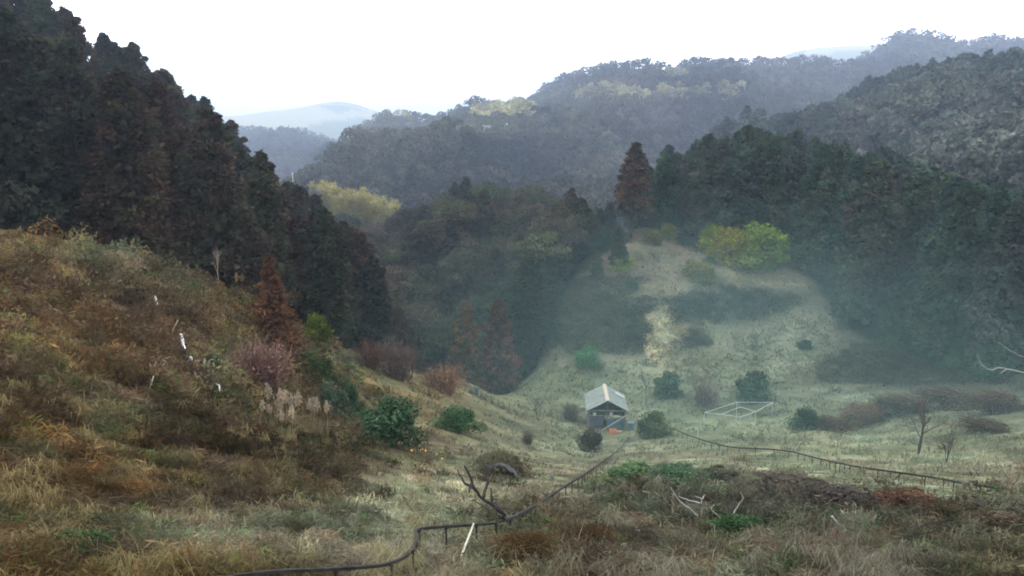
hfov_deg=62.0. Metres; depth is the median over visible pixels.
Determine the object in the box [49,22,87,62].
cedar tree
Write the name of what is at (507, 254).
broadleaf tree
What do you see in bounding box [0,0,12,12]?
cedar tree
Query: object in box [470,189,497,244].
cedar tree
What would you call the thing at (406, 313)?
cedar tree
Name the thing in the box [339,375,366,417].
evergreen bush
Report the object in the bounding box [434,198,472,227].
broadleaf tree
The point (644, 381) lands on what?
bare tree
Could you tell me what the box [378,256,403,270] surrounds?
broadleaf tree
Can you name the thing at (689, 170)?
cedar tree
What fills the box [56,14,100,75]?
cedar tree
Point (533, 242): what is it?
broadleaf tree
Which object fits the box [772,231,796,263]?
yellow green bush
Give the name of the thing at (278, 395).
pampas grass
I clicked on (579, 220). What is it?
broadleaf tree
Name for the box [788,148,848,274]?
cedar tree
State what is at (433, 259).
cedar tree
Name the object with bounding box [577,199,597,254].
cedar tree
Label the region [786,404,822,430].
evergreen bush
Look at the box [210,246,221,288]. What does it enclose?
bare tree
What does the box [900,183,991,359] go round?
cedar tree
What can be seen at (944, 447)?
bare tree
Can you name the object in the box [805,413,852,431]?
thicket
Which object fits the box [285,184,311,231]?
cedar tree
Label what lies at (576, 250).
cedar tree
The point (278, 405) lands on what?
pampas grass
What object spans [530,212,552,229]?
broadleaf tree
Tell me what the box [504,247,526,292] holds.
cedar tree
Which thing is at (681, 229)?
cedar tree
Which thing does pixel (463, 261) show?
broadleaf tree
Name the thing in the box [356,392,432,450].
evergreen bush
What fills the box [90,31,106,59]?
cedar tree
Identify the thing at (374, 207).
bamboo clump
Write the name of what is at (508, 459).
straw heap
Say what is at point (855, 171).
cedar tree
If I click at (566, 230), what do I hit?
broadleaf tree
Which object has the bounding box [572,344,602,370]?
evergreen bush
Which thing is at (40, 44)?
cedar tree
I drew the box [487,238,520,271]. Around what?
broadleaf tree
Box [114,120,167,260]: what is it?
cedar tree
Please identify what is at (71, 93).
cedar tree
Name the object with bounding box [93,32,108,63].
cedar tree
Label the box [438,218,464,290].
cedar tree
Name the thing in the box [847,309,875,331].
edge shrub
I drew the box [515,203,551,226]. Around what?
broadleaf tree
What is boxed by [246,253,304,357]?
cypress tree
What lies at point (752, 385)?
evergreen bush
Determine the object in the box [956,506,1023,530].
shrub
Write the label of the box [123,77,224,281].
cedar tree
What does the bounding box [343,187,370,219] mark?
bamboo clump
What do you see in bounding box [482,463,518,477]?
black sheet
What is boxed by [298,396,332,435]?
pampas grass
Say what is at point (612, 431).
orange crate
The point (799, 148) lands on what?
cedar tree
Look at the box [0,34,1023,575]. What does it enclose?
ground
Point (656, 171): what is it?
cedar tree
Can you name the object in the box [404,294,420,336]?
cedar tree
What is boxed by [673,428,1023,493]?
monorail track
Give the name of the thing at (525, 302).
cedar tree
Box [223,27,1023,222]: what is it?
wood
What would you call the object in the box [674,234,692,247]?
scrub
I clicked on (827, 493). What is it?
shrub
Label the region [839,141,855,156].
cedar tree
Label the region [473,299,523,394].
cypress tree
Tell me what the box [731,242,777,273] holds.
yellow green bush
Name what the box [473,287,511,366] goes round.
broadleaf tree
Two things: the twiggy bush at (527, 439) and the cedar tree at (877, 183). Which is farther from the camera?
the cedar tree at (877, 183)
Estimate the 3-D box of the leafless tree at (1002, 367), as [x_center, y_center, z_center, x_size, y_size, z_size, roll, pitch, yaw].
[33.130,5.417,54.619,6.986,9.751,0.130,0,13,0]
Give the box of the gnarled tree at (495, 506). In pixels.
[457,463,520,518]
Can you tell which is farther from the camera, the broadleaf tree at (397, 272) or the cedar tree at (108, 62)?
the broadleaf tree at (397, 272)
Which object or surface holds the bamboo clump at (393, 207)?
on the ground at (332, 118)
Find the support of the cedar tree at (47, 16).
on the ground at (332, 118)
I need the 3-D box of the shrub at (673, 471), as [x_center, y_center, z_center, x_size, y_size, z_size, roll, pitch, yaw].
[6.567,7.410,33.994,3.320,0.619,2.244,-5,14,-22]
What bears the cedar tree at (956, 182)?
on the ground at (332, 118)
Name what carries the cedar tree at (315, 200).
on the ground at (332, 118)
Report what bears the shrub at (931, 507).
on the ground at (332, 118)
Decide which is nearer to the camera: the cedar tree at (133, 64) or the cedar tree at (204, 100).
the cedar tree at (133, 64)
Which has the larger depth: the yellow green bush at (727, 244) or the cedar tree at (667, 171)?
the cedar tree at (667, 171)
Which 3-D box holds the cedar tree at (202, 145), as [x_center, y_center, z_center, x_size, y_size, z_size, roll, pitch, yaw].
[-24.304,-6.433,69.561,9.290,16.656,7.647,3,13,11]
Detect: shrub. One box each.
[48,527,120,558]
[584,460,670,491]
[643,459,713,486]
[698,464,740,482]
[700,513,767,533]
[726,467,825,491]
[766,479,892,517]
[824,300,859,322]
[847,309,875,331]
[871,484,942,508]
[908,498,977,520]
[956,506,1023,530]
[963,339,1023,379]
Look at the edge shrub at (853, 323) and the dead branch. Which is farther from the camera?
the edge shrub at (853, 323)
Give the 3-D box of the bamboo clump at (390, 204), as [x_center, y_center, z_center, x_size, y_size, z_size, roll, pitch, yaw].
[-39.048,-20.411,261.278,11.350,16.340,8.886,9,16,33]
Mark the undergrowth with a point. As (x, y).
(106, 343)
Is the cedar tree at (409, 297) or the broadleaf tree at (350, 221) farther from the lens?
the broadleaf tree at (350, 221)
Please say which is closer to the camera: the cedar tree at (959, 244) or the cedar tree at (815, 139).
the cedar tree at (959, 244)
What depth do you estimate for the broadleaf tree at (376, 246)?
177.65 m
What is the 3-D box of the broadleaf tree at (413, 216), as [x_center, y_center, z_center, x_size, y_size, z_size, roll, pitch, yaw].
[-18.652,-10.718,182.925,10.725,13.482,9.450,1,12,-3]
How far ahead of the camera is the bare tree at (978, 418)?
60.60 m
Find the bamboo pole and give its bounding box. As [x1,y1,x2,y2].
[456,523,473,567]
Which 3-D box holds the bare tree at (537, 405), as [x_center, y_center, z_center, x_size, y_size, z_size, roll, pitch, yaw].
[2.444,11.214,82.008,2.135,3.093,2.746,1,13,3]
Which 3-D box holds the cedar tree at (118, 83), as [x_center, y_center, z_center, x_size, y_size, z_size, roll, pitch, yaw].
[-30.010,-8.275,66.468,9.699,17.389,7.984,-1,12,1]
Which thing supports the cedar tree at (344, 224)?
on the ground at (332, 118)
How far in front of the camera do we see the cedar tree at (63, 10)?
115.64 m
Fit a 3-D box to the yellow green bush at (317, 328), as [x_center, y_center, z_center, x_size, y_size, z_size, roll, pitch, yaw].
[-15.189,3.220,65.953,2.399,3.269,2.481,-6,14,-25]
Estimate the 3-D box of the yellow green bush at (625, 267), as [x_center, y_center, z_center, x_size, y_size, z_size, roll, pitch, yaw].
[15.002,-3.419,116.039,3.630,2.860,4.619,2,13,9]
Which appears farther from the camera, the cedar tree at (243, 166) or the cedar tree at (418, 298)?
the cedar tree at (418, 298)
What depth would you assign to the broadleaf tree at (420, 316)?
109.95 m
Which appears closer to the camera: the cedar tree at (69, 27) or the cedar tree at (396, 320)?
the cedar tree at (396, 320)
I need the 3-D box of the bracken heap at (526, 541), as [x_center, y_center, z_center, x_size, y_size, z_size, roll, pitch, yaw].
[0.223,4.056,13.250,1.487,0.713,0.993,-3,13,-12]
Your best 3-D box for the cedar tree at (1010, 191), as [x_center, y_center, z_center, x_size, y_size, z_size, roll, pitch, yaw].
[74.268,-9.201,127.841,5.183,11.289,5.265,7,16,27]
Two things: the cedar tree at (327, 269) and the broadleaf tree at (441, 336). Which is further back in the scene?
the broadleaf tree at (441, 336)
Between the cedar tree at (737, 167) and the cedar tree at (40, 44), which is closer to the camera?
the cedar tree at (40, 44)
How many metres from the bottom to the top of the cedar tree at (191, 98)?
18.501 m
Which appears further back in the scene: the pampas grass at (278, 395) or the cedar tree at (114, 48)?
the cedar tree at (114, 48)
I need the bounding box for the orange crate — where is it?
[609,429,616,434]
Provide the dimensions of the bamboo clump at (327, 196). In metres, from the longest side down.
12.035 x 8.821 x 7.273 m
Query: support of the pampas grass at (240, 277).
on the ground at (332, 118)
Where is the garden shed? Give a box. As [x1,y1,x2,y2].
[584,383,628,430]
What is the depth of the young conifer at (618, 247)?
115.30 m
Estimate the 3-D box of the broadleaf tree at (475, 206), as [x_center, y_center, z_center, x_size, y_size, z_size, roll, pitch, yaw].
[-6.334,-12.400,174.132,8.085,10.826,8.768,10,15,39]
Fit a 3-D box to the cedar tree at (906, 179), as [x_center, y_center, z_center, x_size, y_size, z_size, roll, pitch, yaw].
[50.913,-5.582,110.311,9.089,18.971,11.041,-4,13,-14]
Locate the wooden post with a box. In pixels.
[498,519,506,533]
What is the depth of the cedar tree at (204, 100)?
135.89 m
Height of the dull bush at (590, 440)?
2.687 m
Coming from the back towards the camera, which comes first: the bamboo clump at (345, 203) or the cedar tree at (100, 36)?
the bamboo clump at (345, 203)
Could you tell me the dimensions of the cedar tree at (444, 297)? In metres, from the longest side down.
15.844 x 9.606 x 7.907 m
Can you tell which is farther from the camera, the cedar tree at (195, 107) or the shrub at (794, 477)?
the cedar tree at (195, 107)
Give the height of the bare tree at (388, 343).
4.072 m
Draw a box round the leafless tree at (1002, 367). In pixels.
[977,342,1023,372]
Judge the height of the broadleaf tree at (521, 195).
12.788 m
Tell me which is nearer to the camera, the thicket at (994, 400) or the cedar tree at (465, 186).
the thicket at (994, 400)
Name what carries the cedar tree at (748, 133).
on the ground at (332, 118)
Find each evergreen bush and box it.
[206,350,230,369]
[301,348,344,390]
[315,379,358,422]
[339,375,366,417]
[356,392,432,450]
[427,404,488,435]
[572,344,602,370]
[635,408,673,439]
[653,368,685,399]
[734,368,776,404]
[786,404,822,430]
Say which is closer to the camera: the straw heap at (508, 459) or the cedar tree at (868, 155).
the straw heap at (508, 459)
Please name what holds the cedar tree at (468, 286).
on the ground at (332, 118)
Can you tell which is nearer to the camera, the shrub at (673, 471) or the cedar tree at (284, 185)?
the shrub at (673, 471)
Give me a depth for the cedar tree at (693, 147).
150.03 m
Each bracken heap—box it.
[481,525,571,567]
[557,521,627,548]
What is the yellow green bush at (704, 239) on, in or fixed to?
on the ground at (332, 118)
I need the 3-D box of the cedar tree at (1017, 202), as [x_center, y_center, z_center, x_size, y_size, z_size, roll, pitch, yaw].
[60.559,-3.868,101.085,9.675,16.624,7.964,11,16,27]
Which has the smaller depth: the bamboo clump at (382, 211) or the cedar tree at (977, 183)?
the cedar tree at (977, 183)
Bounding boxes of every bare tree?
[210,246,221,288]
[374,328,401,366]
[402,345,422,379]
[529,393,546,420]
[637,369,651,403]
[892,381,947,454]
[926,426,955,462]
[966,399,985,437]
[994,451,1023,503]
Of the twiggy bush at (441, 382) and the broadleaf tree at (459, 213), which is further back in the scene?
the broadleaf tree at (459, 213)
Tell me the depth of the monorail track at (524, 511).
30.36 m
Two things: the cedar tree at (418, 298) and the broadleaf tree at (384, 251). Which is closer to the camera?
the cedar tree at (418, 298)
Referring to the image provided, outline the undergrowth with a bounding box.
[0,215,1023,575]
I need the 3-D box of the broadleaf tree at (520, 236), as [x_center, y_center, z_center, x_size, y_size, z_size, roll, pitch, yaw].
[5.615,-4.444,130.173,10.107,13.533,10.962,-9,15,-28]
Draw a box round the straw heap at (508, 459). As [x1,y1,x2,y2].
[469,449,523,476]
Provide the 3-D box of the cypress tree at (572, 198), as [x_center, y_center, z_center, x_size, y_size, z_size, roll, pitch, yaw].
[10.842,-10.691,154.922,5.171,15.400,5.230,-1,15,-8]
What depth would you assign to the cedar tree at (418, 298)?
118.39 m
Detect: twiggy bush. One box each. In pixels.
[215,329,306,391]
[349,336,394,371]
[376,338,425,383]
[411,360,468,397]
[521,430,534,444]
[557,402,582,421]
[690,371,722,408]
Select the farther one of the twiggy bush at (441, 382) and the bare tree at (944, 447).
the twiggy bush at (441, 382)
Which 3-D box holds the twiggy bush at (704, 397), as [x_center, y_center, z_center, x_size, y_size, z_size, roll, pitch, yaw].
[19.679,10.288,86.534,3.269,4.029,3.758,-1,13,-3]
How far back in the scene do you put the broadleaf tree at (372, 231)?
201.45 m
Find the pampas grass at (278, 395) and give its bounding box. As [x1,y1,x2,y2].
[262,381,296,425]
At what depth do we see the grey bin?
80.62 m
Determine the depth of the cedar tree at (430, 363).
114.80 m
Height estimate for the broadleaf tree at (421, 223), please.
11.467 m
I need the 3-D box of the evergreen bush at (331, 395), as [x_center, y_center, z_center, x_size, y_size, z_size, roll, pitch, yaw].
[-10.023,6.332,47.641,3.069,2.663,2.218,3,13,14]
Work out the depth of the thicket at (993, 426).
62.02 m
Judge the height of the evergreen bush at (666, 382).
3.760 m
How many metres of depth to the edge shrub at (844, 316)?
108.69 m
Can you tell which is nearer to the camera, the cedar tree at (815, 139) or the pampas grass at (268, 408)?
the pampas grass at (268, 408)
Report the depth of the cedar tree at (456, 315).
118.80 m
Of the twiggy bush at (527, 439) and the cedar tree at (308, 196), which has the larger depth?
the cedar tree at (308, 196)
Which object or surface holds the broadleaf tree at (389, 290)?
on the ground at (332, 118)
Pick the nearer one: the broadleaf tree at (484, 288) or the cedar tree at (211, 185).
the cedar tree at (211, 185)
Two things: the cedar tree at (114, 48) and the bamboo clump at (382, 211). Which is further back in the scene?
the bamboo clump at (382, 211)
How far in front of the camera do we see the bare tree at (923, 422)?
57.69 m
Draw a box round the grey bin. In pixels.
[627,421,633,430]
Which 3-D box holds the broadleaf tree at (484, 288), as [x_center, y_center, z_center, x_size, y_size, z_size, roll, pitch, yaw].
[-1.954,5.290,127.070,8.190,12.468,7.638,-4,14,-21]
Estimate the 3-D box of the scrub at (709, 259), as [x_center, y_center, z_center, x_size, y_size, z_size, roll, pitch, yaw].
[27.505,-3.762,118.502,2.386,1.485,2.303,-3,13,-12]
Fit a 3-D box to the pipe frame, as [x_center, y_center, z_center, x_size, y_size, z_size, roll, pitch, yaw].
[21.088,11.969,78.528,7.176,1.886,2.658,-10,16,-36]
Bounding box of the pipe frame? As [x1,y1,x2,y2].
[704,402,772,425]
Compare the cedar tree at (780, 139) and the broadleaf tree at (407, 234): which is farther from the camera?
the broadleaf tree at (407, 234)
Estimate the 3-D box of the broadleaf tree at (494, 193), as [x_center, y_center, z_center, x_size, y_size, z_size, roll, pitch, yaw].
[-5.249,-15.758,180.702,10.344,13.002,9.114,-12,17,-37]
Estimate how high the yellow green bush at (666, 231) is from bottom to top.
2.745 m
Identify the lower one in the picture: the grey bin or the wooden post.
the wooden post
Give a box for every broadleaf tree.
[334,213,348,218]
[335,214,369,227]
[359,224,389,243]
[369,240,382,253]
[374,241,407,267]
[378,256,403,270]
[379,207,418,237]
[380,265,401,285]
[384,248,411,278]
[385,263,421,287]
[385,277,397,299]
[389,298,452,353]
[400,222,442,242]
[401,206,441,232]
[412,216,461,252]
[415,218,442,246]
[419,316,485,364]
[425,190,448,210]
[431,194,456,218]
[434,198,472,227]
[441,206,475,233]
[442,249,496,286]
[448,237,490,257]
[458,295,484,348]
[462,202,501,221]
[464,183,513,210]
[471,281,507,330]
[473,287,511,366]
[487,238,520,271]
[502,242,520,274]
[506,230,572,275]
[510,186,546,204]
[511,215,551,242]
[514,193,555,218]
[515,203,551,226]
[520,185,546,223]
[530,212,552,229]
[532,216,590,248]
[541,204,593,228]
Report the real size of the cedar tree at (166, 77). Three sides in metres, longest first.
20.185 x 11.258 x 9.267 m
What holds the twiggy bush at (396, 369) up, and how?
on the ground at (332, 118)
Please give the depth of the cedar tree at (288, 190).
121.44 m
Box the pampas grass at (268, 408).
[258,400,279,426]
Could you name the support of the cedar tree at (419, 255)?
on the ground at (332, 118)
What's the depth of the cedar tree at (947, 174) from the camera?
115.71 m
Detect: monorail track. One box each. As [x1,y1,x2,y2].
[226,522,497,575]
[505,437,629,529]
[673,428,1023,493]
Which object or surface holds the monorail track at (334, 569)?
on the ground at (332, 118)
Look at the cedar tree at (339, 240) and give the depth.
85.69 m
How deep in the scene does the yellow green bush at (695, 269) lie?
114.18 m
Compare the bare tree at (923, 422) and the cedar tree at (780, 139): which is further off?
the cedar tree at (780, 139)
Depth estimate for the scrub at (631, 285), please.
112.33 m
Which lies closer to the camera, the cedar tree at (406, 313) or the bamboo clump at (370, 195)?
the cedar tree at (406, 313)
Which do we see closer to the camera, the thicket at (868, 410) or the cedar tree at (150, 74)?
the thicket at (868, 410)
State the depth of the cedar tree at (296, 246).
84.52 m
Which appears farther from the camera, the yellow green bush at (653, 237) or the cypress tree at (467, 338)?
the yellow green bush at (653, 237)
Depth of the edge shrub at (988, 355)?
85.88 m
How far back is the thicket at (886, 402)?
73.36 m
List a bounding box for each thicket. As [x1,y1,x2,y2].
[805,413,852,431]
[829,398,891,433]
[844,391,936,415]
[888,384,982,411]
[938,414,1011,434]
[942,387,1023,415]
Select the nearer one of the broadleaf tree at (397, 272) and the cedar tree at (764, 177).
the cedar tree at (764, 177)
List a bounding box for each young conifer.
[590,251,604,277]
[607,226,629,266]
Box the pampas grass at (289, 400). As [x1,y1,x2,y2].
[278,390,318,430]
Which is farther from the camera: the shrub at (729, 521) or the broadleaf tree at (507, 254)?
the broadleaf tree at (507, 254)
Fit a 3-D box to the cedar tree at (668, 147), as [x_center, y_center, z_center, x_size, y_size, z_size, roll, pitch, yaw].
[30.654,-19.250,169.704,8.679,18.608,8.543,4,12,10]
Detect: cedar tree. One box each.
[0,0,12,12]
[0,6,84,240]
[0,89,69,230]
[3,33,97,241]
[22,0,62,37]
[27,37,134,251]
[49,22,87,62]
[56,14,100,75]
[57,5,96,65]
[65,67,201,270]
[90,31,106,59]
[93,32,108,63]
[95,35,117,64]
[98,51,123,77]
[99,41,125,67]
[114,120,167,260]
[122,44,147,86]
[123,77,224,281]
[127,41,151,75]
[143,71,185,126]
[154,67,190,127]
[163,85,195,130]
[166,105,277,293]
[175,127,233,288]
[187,93,201,107]
[190,102,202,114]
[199,96,214,111]
[215,146,292,303]
[224,119,251,153]
[226,149,303,309]
[230,139,251,159]
[272,174,308,320]
[280,181,296,192]
[280,190,297,218]
[284,185,292,207]
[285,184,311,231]
[289,206,371,348]
[292,212,361,346]
[300,212,311,231]
[302,187,310,202]
[307,193,322,209]
[339,220,349,227]
[339,227,384,346]
[348,225,391,340]
[351,255,399,359]
[387,308,413,367]
[390,300,423,370]
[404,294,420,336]
[406,230,431,297]
[411,296,426,367]
[419,309,456,374]
[422,250,441,297]
[423,283,460,360]
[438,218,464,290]
[438,309,474,380]
[448,181,463,231]
[456,272,481,344]
[457,176,476,238]
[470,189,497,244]
[470,203,494,253]
[472,322,509,394]
[483,278,552,374]
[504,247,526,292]
[568,234,583,271]
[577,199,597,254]
[595,208,609,230]
[604,202,621,236]
[622,217,651,230]
[623,172,656,228]
[642,156,685,228]
[644,155,663,228]
[646,165,654,187]
[651,150,686,227]
[651,151,686,232]
[656,144,677,161]
[679,139,700,235]
[679,141,718,236]
[681,133,725,236]
[707,130,759,235]
[719,136,730,145]
[723,124,774,223]
[747,130,794,234]
[757,128,815,242]
[772,134,795,214]
[784,141,836,259]
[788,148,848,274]
[809,136,820,145]
[814,155,883,296]
[825,159,911,329]
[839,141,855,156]
[864,151,875,159]
[868,168,940,321]
[871,171,924,293]
[879,163,911,247]
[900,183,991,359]
[903,176,971,337]
[928,165,940,186]
[939,171,962,187]
[949,186,1017,344]
[957,206,1023,367]
[972,183,991,320]
[973,181,981,187]
[993,274,1023,334]
[1007,189,1014,197]
[1010,190,1023,278]
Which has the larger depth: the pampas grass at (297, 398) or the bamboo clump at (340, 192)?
the bamboo clump at (340, 192)
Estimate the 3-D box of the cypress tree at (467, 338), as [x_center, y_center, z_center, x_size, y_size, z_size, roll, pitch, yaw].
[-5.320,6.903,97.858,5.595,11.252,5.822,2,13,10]
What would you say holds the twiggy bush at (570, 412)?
on the ground at (332, 118)
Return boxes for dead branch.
[670,487,704,517]
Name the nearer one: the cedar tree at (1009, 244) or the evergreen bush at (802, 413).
the evergreen bush at (802, 413)
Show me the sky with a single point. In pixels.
(226, 52)
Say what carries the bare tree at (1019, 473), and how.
on the ground at (332, 118)
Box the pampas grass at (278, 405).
[271,392,310,430]
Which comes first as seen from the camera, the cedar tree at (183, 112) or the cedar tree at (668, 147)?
the cedar tree at (183, 112)
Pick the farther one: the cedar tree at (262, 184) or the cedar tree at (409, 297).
the cedar tree at (409, 297)
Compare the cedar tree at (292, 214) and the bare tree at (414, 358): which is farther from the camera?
the cedar tree at (292, 214)
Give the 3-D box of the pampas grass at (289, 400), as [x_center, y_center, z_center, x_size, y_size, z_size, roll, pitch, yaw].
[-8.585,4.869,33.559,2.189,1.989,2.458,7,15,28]
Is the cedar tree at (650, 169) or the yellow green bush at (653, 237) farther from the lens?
the cedar tree at (650, 169)
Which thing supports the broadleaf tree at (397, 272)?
on the ground at (332, 118)
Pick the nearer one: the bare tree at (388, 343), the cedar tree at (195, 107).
the bare tree at (388, 343)
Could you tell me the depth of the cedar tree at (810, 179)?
119.94 m
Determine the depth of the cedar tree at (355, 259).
97.51 m
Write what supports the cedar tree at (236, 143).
on the ground at (332, 118)
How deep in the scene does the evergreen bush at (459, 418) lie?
58.16 m
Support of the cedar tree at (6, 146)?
on the ground at (332, 118)
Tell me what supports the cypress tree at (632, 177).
on the ground at (332, 118)
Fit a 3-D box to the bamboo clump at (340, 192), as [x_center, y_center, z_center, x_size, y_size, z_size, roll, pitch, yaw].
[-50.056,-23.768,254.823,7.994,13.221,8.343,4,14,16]
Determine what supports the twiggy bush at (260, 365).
on the ground at (332, 118)
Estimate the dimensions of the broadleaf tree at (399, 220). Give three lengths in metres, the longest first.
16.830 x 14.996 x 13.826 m
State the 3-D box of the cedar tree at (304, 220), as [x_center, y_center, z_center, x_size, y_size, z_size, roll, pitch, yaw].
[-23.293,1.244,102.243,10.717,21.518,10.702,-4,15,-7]
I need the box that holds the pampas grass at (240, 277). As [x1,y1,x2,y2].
[231,273,251,293]
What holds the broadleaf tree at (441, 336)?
on the ground at (332, 118)
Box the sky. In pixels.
[35,0,1023,105]
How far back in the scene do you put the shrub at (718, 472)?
36.14 m
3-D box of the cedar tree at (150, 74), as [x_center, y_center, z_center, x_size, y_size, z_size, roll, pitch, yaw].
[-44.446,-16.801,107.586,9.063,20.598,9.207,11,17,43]
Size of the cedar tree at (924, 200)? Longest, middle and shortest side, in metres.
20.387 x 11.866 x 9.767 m
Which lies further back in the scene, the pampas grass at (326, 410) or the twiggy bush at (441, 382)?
the twiggy bush at (441, 382)
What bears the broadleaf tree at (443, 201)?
on the ground at (332, 118)
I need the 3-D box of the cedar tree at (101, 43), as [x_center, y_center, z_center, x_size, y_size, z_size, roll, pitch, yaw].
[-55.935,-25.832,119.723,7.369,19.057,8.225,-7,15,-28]
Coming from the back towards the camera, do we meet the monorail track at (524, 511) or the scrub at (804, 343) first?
the scrub at (804, 343)
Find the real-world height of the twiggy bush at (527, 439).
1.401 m
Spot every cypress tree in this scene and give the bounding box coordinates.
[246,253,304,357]
[442,301,488,386]
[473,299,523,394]
[562,187,578,209]
[613,142,656,237]
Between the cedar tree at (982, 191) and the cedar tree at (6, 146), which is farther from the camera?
the cedar tree at (982, 191)
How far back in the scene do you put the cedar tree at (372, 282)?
88.27 m
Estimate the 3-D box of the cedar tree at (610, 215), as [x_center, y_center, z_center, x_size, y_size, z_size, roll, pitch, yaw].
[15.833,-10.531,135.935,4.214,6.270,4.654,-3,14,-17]
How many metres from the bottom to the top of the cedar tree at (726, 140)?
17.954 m
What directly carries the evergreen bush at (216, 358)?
on the ground at (332, 118)
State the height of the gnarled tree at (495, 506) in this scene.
1.425 m
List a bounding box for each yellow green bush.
[303,309,332,348]
[610,253,634,273]
[642,231,663,245]
[658,222,679,239]
[680,259,721,285]
[695,221,726,252]
[703,226,758,271]
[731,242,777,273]
[742,220,790,272]
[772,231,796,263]
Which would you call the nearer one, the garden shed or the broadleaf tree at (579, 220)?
the garden shed
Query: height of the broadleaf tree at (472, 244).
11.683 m
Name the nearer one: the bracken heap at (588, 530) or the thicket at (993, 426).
the bracken heap at (588, 530)
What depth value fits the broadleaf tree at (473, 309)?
129.66 m
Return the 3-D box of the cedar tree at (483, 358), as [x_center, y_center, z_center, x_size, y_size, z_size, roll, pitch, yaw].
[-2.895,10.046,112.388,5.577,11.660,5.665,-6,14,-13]
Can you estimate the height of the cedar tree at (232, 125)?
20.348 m
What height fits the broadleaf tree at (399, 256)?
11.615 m
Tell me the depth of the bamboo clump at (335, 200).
250.13 m
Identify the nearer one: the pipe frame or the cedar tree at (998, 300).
the pipe frame
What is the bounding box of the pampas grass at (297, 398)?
[294,391,316,432]
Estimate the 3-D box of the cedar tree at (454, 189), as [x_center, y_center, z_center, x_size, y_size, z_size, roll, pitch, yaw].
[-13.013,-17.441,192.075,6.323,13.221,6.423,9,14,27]
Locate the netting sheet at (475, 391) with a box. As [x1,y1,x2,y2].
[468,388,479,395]
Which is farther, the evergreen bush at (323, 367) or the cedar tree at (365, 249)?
the cedar tree at (365, 249)
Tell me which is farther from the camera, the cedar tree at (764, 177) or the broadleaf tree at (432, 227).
the broadleaf tree at (432, 227)
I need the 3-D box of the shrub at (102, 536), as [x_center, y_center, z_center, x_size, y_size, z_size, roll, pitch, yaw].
[-5.645,3.346,11.149,1.432,0.479,0.828,2,13,9]
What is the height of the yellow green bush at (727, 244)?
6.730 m
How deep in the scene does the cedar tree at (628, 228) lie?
149.40 m
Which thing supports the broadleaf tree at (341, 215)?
on the ground at (332, 118)
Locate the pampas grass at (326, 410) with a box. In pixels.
[301,396,345,440]
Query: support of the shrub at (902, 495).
on the ground at (332, 118)
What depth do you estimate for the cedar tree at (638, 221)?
139.38 m
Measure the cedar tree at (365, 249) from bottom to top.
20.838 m
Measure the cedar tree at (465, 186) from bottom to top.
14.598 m
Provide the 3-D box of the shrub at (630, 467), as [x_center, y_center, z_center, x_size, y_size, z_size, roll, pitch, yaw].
[4.753,7.457,34.331,4.410,0.737,2.231,-8,15,-31]
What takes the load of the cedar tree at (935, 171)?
on the ground at (332, 118)
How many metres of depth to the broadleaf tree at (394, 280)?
142.72 m
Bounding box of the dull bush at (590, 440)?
[575,424,602,452]
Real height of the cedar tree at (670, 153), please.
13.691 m
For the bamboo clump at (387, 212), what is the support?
on the ground at (332, 118)
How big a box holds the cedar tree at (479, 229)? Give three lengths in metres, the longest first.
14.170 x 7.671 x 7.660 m
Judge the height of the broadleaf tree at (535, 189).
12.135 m
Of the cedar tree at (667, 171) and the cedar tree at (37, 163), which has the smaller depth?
the cedar tree at (37, 163)
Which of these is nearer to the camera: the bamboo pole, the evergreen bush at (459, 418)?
the bamboo pole
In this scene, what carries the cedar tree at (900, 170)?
on the ground at (332, 118)
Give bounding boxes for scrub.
[622,279,639,291]
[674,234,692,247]
[702,256,717,264]
[796,339,814,349]
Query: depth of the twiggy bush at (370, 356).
71.36 m
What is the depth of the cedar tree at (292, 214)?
105.58 m
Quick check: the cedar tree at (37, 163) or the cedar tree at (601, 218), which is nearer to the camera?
the cedar tree at (37, 163)
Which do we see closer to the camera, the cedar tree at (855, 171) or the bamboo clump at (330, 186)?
the cedar tree at (855, 171)
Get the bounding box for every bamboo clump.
[320,182,336,192]
[320,186,342,214]
[326,191,345,215]
[333,188,351,212]
[334,194,355,215]
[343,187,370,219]
[359,194,384,222]
[362,193,375,219]
[367,207,384,222]
[372,201,393,222]
[374,196,399,214]
[382,194,395,210]
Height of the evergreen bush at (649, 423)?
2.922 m
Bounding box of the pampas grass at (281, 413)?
[273,404,303,440]
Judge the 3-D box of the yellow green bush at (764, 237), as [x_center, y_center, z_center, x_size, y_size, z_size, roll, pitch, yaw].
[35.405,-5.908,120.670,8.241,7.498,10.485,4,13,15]
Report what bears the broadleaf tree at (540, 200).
on the ground at (332, 118)
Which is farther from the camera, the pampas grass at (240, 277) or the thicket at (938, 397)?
the thicket at (938, 397)
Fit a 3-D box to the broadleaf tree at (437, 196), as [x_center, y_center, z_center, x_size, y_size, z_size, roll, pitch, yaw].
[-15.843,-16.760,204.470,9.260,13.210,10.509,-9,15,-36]
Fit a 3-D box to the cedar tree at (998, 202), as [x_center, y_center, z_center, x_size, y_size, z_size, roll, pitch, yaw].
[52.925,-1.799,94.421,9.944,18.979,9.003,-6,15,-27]
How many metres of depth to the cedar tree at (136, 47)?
129.58 m
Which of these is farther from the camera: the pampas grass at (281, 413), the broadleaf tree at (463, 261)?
the broadleaf tree at (463, 261)
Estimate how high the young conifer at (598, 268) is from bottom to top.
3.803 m
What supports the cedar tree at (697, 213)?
on the ground at (332, 118)

